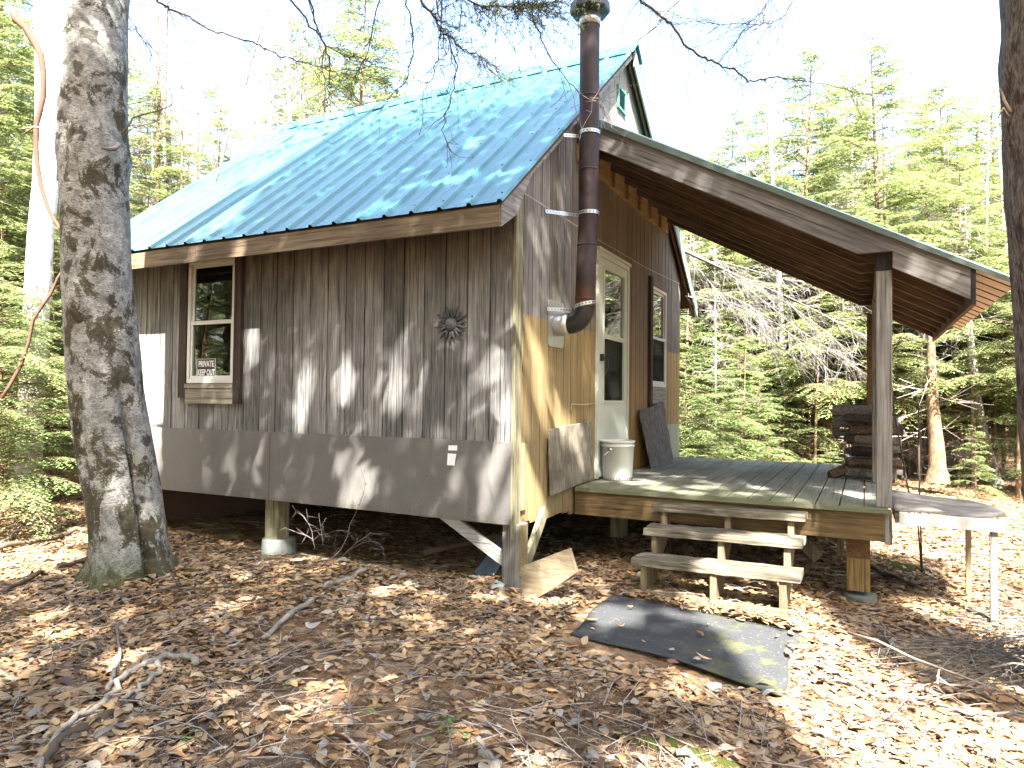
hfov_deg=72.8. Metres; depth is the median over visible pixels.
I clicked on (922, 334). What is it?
dead sapling
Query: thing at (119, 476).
beech tree
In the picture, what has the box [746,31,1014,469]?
hemlock tree
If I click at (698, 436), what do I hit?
hemlock sapling
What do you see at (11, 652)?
fallen branch
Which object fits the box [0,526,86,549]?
fallen branch
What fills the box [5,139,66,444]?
hemlock tree
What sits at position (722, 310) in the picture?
hemlock sapling
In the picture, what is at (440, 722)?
fallen branch
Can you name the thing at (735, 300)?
hemlock tree
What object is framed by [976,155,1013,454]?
hemlock tree
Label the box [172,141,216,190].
hemlock tree
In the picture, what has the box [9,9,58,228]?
crooked sapling
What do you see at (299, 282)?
cabin
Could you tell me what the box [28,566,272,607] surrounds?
fallen branch
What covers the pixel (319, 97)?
slender tree
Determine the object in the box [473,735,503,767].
fallen branch
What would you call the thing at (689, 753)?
fallen branch
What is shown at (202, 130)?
slender tree
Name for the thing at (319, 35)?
overhanging branch
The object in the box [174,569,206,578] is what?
moss patch
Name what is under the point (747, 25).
overhanging branch
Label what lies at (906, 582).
fallen branch
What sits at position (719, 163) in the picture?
hemlock tree
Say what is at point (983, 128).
hemlock tree
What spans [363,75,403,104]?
hemlock tree
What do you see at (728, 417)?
hemlock sapling
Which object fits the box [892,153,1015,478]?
hemlock tree
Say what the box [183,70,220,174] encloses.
slender tree
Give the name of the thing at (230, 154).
slender tree
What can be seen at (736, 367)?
hemlock sapling
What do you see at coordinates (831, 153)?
hemlock tree
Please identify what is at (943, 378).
hemlock sapling
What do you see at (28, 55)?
hemlock tree
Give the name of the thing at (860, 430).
firewood log
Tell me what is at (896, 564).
moss patch
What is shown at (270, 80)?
slender tree
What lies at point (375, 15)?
overhanging branch
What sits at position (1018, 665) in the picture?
brush pile
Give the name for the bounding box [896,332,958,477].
sapling
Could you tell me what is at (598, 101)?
overhanging branch
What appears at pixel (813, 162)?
hemlock tree
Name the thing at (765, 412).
hemlock sapling
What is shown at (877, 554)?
moss patch
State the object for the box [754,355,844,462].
hemlock sapling
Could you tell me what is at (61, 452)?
hemlock sapling
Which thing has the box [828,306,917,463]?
dead sapling
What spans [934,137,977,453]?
slender tree
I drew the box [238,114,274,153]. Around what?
hemlock tree
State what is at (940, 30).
sky
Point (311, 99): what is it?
hemlock tree
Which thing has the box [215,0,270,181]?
leaning pole
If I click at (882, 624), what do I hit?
fallen branch
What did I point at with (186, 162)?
hemlock tree
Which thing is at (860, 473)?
firewood log
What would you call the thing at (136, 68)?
slender tree
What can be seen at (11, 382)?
bowing sapling
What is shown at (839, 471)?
firewood log
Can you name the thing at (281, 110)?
hemlock tree
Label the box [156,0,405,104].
overhanging branch
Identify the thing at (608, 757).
fallen branch
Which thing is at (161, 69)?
slender tree
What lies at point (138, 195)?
hemlock tree
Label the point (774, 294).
hemlock tree
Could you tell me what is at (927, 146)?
hemlock tree
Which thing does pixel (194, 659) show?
fallen branch
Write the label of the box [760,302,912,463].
hemlock sapling
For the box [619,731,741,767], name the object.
moss patch
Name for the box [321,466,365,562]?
bare shrub
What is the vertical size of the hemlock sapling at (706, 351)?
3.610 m
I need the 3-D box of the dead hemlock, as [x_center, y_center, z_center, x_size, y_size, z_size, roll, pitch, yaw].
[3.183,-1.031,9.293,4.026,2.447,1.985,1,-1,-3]
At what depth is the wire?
6.49 m
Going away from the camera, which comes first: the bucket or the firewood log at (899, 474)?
the bucket
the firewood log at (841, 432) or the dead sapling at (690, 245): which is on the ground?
the dead sapling at (690, 245)
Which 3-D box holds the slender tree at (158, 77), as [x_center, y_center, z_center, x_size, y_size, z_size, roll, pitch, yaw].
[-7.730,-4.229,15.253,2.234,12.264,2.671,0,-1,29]
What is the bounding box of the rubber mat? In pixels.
[570,594,799,696]
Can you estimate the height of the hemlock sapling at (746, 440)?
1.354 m
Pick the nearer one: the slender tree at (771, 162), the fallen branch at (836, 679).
the fallen branch at (836, 679)
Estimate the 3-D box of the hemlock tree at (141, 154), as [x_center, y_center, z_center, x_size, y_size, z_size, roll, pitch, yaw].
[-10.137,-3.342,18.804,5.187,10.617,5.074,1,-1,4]
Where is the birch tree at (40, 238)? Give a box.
[7,0,58,499]
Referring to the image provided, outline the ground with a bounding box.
[0,408,1023,767]
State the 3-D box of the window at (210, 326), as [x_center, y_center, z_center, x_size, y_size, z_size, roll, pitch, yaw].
[-2.683,-0.564,6.227,0.610,1.110,0.048,0,-1,27]
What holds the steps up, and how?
on the ground
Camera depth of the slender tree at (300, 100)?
22.12 m
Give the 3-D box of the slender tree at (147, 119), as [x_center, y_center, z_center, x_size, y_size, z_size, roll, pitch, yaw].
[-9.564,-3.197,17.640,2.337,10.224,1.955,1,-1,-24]
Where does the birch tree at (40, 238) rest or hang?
on the ground
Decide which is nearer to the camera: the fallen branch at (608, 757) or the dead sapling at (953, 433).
the fallen branch at (608, 757)
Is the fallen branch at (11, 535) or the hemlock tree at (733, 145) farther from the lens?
the hemlock tree at (733, 145)
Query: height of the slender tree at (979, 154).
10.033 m
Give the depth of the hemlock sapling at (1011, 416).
11.16 m
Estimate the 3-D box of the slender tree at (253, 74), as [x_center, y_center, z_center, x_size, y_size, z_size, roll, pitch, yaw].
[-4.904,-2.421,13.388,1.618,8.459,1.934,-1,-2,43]
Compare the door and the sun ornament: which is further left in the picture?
the sun ornament
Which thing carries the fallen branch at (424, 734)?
on the ground
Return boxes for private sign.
[196,358,215,375]
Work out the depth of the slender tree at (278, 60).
20.03 m
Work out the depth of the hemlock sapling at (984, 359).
12.29 m
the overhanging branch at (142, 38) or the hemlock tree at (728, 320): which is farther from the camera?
the hemlock tree at (728, 320)
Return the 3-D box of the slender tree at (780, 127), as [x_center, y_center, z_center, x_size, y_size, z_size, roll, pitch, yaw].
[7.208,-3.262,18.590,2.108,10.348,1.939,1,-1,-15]
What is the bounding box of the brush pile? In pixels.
[847,599,1023,719]
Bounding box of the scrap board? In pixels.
[520,548,578,599]
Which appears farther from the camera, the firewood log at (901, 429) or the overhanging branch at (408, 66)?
the firewood log at (901, 429)
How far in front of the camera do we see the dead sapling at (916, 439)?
15.33 m
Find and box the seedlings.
[176,646,540,745]
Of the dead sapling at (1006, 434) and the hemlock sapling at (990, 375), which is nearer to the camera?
the hemlock sapling at (990, 375)
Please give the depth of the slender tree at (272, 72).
19.55 m
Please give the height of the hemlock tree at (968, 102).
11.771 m
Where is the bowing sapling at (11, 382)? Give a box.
[0,272,59,403]
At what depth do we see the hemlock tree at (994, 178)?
15.02 m
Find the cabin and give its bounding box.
[131,0,1010,605]
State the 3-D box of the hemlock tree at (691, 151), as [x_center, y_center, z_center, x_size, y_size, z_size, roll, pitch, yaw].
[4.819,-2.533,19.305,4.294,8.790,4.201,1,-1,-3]
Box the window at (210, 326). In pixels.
[186,258,234,382]
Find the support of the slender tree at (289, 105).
on the ground
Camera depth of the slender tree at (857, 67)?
17.27 m
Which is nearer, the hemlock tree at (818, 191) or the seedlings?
the seedlings
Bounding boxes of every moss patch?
[3,610,45,622]
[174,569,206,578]
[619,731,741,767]
[870,552,892,562]
[876,559,947,577]
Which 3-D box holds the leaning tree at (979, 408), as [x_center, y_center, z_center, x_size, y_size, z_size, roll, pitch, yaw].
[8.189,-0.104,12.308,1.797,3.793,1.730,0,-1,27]
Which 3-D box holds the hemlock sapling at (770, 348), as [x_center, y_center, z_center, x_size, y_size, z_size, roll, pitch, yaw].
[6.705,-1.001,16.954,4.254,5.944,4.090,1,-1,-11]
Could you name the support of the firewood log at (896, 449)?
on the firewood log
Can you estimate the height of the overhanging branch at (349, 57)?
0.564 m
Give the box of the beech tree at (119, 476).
[20,0,182,592]
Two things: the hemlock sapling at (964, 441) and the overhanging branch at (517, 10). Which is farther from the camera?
the hemlock sapling at (964, 441)
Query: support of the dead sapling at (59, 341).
on the ground
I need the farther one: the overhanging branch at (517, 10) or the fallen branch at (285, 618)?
the fallen branch at (285, 618)
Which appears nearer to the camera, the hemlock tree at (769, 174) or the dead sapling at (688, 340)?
the dead sapling at (688, 340)
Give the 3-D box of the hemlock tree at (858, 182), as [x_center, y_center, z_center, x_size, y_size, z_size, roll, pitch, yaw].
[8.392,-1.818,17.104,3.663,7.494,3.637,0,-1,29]
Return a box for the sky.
[3,0,1001,344]
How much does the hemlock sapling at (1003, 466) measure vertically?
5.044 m
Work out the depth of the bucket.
6.23 m
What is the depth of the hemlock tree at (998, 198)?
18.12 m
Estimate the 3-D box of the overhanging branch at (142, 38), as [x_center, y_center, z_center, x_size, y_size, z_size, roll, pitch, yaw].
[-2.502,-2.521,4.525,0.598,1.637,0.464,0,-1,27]
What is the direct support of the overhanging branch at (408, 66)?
attached to the beech tree at (119, 476)
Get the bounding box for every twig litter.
[0,504,1023,767]
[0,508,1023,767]
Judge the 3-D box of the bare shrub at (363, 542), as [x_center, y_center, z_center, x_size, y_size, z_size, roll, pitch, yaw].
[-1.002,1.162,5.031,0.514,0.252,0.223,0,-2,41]
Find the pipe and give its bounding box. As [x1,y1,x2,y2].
[420,532,502,555]
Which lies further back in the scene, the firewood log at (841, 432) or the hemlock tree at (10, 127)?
the hemlock tree at (10, 127)
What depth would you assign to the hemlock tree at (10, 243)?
14.70 m
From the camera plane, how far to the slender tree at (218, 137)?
16.97 m
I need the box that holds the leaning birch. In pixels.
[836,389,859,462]
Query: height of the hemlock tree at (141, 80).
10.813 m
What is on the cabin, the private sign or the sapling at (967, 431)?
the private sign
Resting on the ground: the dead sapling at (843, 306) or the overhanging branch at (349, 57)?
the dead sapling at (843, 306)
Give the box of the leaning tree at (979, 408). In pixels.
[922,311,1015,484]
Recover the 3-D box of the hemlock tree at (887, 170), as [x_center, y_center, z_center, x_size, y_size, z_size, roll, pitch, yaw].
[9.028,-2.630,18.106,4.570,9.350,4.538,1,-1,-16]
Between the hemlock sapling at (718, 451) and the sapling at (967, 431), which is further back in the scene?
the sapling at (967, 431)
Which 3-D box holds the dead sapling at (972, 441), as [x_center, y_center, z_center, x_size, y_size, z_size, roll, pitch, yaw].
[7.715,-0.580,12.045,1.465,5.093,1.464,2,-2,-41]
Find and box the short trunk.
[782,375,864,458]
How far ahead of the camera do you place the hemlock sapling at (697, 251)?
16.10 m
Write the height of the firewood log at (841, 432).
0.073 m
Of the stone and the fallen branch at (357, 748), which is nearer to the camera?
the fallen branch at (357, 748)
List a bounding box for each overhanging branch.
[100,0,177,127]
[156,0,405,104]
[283,0,350,115]
[283,0,369,143]
[308,0,395,88]
[330,0,398,109]
[350,0,430,133]
[400,0,495,187]
[405,0,600,81]
[408,0,467,134]
[408,0,541,112]
[514,2,648,150]
[609,0,920,145]
[643,0,805,81]
[677,0,786,109]
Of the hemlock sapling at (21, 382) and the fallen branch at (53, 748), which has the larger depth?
the hemlock sapling at (21, 382)
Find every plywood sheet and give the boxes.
[548,421,592,495]
[639,401,672,468]
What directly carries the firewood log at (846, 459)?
on the firewood log at (899, 474)
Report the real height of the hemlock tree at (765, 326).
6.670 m
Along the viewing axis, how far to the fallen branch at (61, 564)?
4.88 m
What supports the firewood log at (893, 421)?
on the firewood log at (901, 429)
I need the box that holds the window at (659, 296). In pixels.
[653,286,666,386]
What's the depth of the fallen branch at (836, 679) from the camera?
3.25 m
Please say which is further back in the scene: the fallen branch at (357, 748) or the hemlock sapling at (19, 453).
the hemlock sapling at (19, 453)
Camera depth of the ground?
3.64 m
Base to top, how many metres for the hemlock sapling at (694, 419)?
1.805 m
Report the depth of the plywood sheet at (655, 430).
7.81 m
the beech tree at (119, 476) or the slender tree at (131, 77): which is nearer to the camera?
the beech tree at (119, 476)
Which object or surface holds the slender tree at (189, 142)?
on the ground
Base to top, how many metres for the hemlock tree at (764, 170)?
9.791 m
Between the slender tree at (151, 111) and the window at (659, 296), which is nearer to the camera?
the window at (659, 296)
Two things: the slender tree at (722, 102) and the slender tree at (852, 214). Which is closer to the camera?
the slender tree at (852, 214)
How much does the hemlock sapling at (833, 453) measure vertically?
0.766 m
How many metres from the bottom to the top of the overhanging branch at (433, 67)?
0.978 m
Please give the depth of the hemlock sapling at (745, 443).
10.96 m
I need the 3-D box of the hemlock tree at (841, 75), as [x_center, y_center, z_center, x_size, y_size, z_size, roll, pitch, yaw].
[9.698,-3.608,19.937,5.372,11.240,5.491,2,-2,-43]
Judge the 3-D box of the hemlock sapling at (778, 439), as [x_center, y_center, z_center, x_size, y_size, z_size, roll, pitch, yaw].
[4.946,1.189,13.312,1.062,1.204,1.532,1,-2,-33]
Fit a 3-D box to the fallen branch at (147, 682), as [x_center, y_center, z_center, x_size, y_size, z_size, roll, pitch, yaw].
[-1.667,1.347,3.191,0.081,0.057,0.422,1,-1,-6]
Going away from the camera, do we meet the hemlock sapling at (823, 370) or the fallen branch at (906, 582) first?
the fallen branch at (906, 582)
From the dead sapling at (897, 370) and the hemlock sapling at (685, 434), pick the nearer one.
the hemlock sapling at (685, 434)
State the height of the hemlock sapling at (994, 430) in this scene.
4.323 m
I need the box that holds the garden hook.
[892,389,931,575]
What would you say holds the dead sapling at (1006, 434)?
on the ground
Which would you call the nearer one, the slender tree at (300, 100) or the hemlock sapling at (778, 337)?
the hemlock sapling at (778, 337)
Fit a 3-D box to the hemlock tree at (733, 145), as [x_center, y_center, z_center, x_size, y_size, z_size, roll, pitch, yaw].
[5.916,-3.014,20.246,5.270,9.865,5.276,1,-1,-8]
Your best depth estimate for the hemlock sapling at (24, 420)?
6.27 m
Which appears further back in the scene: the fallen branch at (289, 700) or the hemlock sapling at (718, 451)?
the hemlock sapling at (718, 451)
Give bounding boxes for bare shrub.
[278,507,329,547]
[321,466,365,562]
[340,532,383,557]
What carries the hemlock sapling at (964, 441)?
on the ground
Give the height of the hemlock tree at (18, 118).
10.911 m
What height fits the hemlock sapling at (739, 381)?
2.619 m
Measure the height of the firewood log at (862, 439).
0.086 m
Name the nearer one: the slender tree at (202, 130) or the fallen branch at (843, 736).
the fallen branch at (843, 736)
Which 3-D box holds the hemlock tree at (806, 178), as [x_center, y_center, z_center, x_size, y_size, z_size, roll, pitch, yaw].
[6.234,-2.583,13.635,4.587,8.929,6.818,1,-1,-8]
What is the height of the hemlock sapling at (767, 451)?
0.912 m
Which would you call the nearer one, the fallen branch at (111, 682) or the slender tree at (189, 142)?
the fallen branch at (111, 682)
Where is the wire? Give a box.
[525,194,679,283]
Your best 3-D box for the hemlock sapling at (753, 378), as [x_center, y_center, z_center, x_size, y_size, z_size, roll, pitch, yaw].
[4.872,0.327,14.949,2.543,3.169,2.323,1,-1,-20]
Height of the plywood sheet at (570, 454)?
0.555 m
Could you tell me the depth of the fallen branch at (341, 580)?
4.80 m
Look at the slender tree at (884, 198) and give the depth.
13.51 m
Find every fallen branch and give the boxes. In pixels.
[0,517,28,543]
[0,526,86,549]
[0,557,85,593]
[0,637,101,655]
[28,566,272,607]
[36,651,199,767]
[41,709,113,766]
[105,624,121,691]
[120,656,164,698]
[183,598,277,610]
[261,597,314,639]
[270,699,369,725]
[322,566,368,588]
[342,722,360,753]
[402,729,436,741]
[430,721,500,729]
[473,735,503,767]
[586,753,619,760]
[675,748,709,767]
[806,729,942,760]
[810,669,1023,717]
[857,627,966,643]
[859,614,897,666]
[870,564,922,590]
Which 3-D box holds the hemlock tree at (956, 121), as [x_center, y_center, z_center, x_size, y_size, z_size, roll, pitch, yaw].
[11.495,-3.044,17.708,5.484,10.254,5.478,2,-2,-36]
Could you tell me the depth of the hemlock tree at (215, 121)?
23.70 m
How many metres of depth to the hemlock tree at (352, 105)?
23.15 m
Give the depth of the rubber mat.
3.90 m
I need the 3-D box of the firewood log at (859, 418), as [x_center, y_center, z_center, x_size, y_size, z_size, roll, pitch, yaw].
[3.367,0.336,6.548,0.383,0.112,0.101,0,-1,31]
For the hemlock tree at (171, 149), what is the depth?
14.82 m
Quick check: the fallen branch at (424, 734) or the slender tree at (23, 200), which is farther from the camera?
the slender tree at (23, 200)
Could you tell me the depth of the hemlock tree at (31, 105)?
22.18 m
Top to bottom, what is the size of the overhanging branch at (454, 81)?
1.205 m
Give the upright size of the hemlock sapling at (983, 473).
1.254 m
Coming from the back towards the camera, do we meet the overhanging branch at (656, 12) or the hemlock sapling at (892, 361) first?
the hemlock sapling at (892, 361)
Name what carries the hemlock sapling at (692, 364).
on the ground
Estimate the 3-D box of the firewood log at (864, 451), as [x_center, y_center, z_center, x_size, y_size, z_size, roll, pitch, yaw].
[3.406,0.643,6.567,0.350,0.102,0.110,0,-2,35]
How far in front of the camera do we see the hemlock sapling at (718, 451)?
10.39 m
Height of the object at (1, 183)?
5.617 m
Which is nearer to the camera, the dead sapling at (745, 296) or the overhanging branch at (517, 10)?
the overhanging branch at (517, 10)
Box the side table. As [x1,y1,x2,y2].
[891,490,1006,622]
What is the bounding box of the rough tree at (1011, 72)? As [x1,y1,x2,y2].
[997,0,1023,500]
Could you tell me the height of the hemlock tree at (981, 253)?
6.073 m
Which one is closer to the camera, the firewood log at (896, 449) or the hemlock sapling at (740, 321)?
the firewood log at (896, 449)
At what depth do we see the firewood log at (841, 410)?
6.62 m
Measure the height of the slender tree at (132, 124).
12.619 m
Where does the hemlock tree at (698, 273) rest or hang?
on the ground
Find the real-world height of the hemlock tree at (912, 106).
10.828 m
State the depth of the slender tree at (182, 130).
14.20 m
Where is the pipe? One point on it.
(442, 548)
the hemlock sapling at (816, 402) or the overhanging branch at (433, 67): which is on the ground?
the hemlock sapling at (816, 402)
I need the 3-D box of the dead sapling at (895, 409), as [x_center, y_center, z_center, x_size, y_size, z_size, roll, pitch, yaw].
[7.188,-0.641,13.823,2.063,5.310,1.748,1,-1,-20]
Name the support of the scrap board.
on the ground
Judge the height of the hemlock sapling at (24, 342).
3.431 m
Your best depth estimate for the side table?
4.69 m
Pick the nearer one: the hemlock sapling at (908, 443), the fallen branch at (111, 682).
the fallen branch at (111, 682)
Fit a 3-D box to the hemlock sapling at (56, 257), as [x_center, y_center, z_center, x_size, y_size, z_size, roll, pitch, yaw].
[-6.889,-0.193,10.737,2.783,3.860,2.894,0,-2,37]
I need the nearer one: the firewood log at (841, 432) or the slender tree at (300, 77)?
the firewood log at (841, 432)
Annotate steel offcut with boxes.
[475,521,527,575]
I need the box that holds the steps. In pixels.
[631,502,807,615]
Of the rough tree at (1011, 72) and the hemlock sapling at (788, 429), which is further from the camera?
the hemlock sapling at (788, 429)
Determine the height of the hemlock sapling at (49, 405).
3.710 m
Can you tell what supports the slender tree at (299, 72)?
on the ground
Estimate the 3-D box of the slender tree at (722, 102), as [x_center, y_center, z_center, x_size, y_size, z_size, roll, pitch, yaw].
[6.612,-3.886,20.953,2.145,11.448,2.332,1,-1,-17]
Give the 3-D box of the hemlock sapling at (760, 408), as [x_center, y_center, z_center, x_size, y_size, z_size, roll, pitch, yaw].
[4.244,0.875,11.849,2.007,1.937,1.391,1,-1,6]
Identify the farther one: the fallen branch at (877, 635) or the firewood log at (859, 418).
the firewood log at (859, 418)
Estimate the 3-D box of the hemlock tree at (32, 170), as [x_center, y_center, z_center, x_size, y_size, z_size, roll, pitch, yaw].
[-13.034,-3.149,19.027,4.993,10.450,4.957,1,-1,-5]
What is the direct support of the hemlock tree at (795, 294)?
on the ground
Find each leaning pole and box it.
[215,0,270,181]
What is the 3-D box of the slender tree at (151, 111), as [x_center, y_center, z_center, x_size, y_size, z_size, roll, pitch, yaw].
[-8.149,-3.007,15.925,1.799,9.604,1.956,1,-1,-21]
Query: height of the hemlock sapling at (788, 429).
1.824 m
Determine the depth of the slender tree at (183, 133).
21.75 m
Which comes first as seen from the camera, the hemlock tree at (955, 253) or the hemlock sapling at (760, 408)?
the hemlock sapling at (760, 408)
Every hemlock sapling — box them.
[0,245,73,478]
[0,251,65,486]
[0,263,69,519]
[0,291,85,543]
[0,299,79,500]
[1,284,72,464]
[2,351,72,484]
[4,426,65,499]
[11,262,72,460]
[20,295,71,470]
[679,235,776,413]
[679,311,762,457]
[679,322,764,456]
[679,323,775,457]
[679,353,752,456]
[679,367,768,459]
[679,386,727,456]
[679,389,742,459]
[680,242,794,407]
[680,247,809,433]
[681,256,852,453]
[682,363,742,458]
[690,252,778,432]
[693,437,742,457]
[696,342,798,460]
[705,325,818,441]
[709,410,762,456]
[711,378,812,462]
[713,267,866,446]
[713,403,773,459]
[738,258,866,445]
[738,415,806,460]
[740,287,917,465]
[749,437,806,461]
[752,376,777,455]
[753,386,820,462]
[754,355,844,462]
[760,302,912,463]
[774,287,924,463]
[800,320,974,472]
[801,447,843,464]
[822,293,966,455]
[894,265,1011,469]
[895,256,1016,471]
[898,248,1008,463]
[904,241,1016,467]
[910,255,1021,498]
[937,246,1016,465]
[941,425,1011,501]
[949,371,1021,489]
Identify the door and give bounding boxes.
[599,257,626,476]
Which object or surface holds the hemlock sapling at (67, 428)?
on the ground
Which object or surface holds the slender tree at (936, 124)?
on the ground
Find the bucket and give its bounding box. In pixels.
[599,439,634,480]
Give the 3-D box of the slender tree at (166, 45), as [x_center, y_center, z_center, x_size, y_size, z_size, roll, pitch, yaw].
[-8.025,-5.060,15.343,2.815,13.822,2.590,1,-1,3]
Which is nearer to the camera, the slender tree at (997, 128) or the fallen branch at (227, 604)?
the fallen branch at (227, 604)
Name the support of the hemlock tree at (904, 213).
on the ground
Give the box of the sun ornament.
[434,305,467,342]
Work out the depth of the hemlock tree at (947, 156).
14.92 m
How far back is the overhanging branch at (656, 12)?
3.44 m
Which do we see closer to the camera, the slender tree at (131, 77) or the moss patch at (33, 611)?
the moss patch at (33, 611)
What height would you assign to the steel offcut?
0.358 m
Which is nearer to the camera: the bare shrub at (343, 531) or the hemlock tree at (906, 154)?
the bare shrub at (343, 531)
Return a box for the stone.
[488,580,505,590]
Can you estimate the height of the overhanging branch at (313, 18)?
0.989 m
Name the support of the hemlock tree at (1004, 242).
on the ground
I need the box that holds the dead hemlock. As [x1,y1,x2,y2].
[684,248,894,399]
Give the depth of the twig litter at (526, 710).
3.29 m
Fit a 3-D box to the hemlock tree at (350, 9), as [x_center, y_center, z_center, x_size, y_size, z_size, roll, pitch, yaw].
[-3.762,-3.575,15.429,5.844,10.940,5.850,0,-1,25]
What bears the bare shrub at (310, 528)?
on the ground
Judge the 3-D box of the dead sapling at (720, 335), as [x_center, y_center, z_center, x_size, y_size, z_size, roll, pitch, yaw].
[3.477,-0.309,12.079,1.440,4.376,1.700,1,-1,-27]
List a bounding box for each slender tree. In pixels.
[3,92,59,309]
[128,0,199,209]
[128,0,221,217]
[128,7,149,217]
[128,32,147,197]
[129,0,206,216]
[129,3,191,205]
[129,37,184,205]
[130,21,201,215]
[131,62,156,203]
[154,98,197,181]
[173,95,222,182]
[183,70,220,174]
[183,101,206,184]
[203,99,236,167]
[204,60,250,159]
[206,0,356,163]
[226,44,280,148]
[236,10,298,137]
[240,2,303,138]
[249,66,296,135]
[273,16,311,124]
[279,36,318,118]
[281,67,313,119]
[302,58,333,112]
[308,32,338,112]
[677,97,719,419]
[701,61,744,170]
[726,121,768,304]
[737,0,820,461]
[752,157,788,454]
[757,76,801,292]
[824,22,878,447]
[838,162,872,455]
[852,40,941,457]
[855,153,895,330]
[907,92,956,210]
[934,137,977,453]
[946,64,1003,469]
[960,3,1007,252]
[965,99,997,447]
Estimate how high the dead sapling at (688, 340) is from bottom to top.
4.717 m
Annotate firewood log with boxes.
[827,463,848,477]
[832,405,871,415]
[832,429,850,436]
[833,417,849,427]
[843,416,898,425]
[844,456,899,463]
[844,466,896,482]
[845,446,899,453]
[846,414,871,423]
[846,436,871,444]
[848,458,901,468]
[849,425,896,435]
[850,423,903,435]
[851,446,892,457]
[854,435,901,445]
[892,469,902,478]
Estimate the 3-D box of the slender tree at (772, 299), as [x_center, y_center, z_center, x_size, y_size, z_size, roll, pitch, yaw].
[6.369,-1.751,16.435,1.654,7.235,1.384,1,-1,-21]
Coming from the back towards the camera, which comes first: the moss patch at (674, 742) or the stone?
the stone
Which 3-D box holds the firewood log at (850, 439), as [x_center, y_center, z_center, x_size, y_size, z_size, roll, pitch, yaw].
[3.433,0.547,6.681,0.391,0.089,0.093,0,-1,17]
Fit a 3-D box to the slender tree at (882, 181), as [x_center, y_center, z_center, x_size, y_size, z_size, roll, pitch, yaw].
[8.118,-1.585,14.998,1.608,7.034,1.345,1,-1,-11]
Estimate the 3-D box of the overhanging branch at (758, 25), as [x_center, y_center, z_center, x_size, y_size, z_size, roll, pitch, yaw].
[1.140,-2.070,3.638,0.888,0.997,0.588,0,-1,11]
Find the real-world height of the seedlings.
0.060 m
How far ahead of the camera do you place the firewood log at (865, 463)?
6.52 m
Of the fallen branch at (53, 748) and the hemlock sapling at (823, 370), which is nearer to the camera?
the fallen branch at (53, 748)
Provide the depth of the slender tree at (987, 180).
14.21 m
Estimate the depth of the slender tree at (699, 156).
16.54 m
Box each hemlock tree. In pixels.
[0,0,67,436]
[0,0,132,413]
[0,16,33,285]
[0,27,58,398]
[0,29,58,351]
[1,46,58,262]
[2,86,58,288]
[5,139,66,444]
[8,38,184,324]
[54,80,200,367]
[56,171,170,408]
[128,66,195,218]
[146,117,211,204]
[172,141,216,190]
[178,79,253,180]
[214,13,329,161]
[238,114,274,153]
[272,43,370,126]
[282,0,430,119]
[329,51,389,112]
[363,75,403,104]
[677,135,738,321]
[679,230,756,456]
[679,244,804,456]
[680,45,989,483]
[680,151,806,444]
[684,241,776,437]
[690,100,820,434]
[702,111,768,270]
[737,174,840,443]
[740,257,810,449]
[743,145,790,423]
[743,147,904,460]
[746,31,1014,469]
[759,281,852,456]
[776,82,874,205]
[776,153,924,450]
[799,119,870,427]
[801,65,912,428]
[804,157,984,464]
[817,104,916,445]
[820,156,916,446]
[865,115,1012,464]
[866,142,991,455]
[869,75,1005,452]
[873,84,1004,443]
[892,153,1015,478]
[898,99,966,438]
[901,180,1016,466]
[902,197,999,457]
[905,152,1012,465]
[926,218,1021,477]
[936,80,1002,436]
[938,86,1001,411]
[972,129,1013,452]
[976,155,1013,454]
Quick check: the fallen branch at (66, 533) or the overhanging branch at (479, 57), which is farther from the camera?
the fallen branch at (66, 533)
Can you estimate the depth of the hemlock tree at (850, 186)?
17.03 m
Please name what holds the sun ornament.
attached to the cabin
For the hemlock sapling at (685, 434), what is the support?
on the ground
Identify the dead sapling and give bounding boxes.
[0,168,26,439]
[24,228,65,452]
[679,238,725,455]
[679,244,774,458]
[679,247,737,437]
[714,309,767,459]
[734,261,779,447]
[775,197,907,479]
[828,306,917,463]
[840,314,927,461]
[892,185,959,479]
[892,226,952,469]
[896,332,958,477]
[900,331,944,462]
[916,205,1010,487]
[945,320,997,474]
[949,399,990,458]
[983,293,1015,472]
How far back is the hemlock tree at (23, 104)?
19.00 m
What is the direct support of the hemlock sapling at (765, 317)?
on the ground
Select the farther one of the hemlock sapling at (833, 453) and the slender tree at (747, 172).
the slender tree at (747, 172)
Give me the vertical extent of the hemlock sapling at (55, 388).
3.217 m

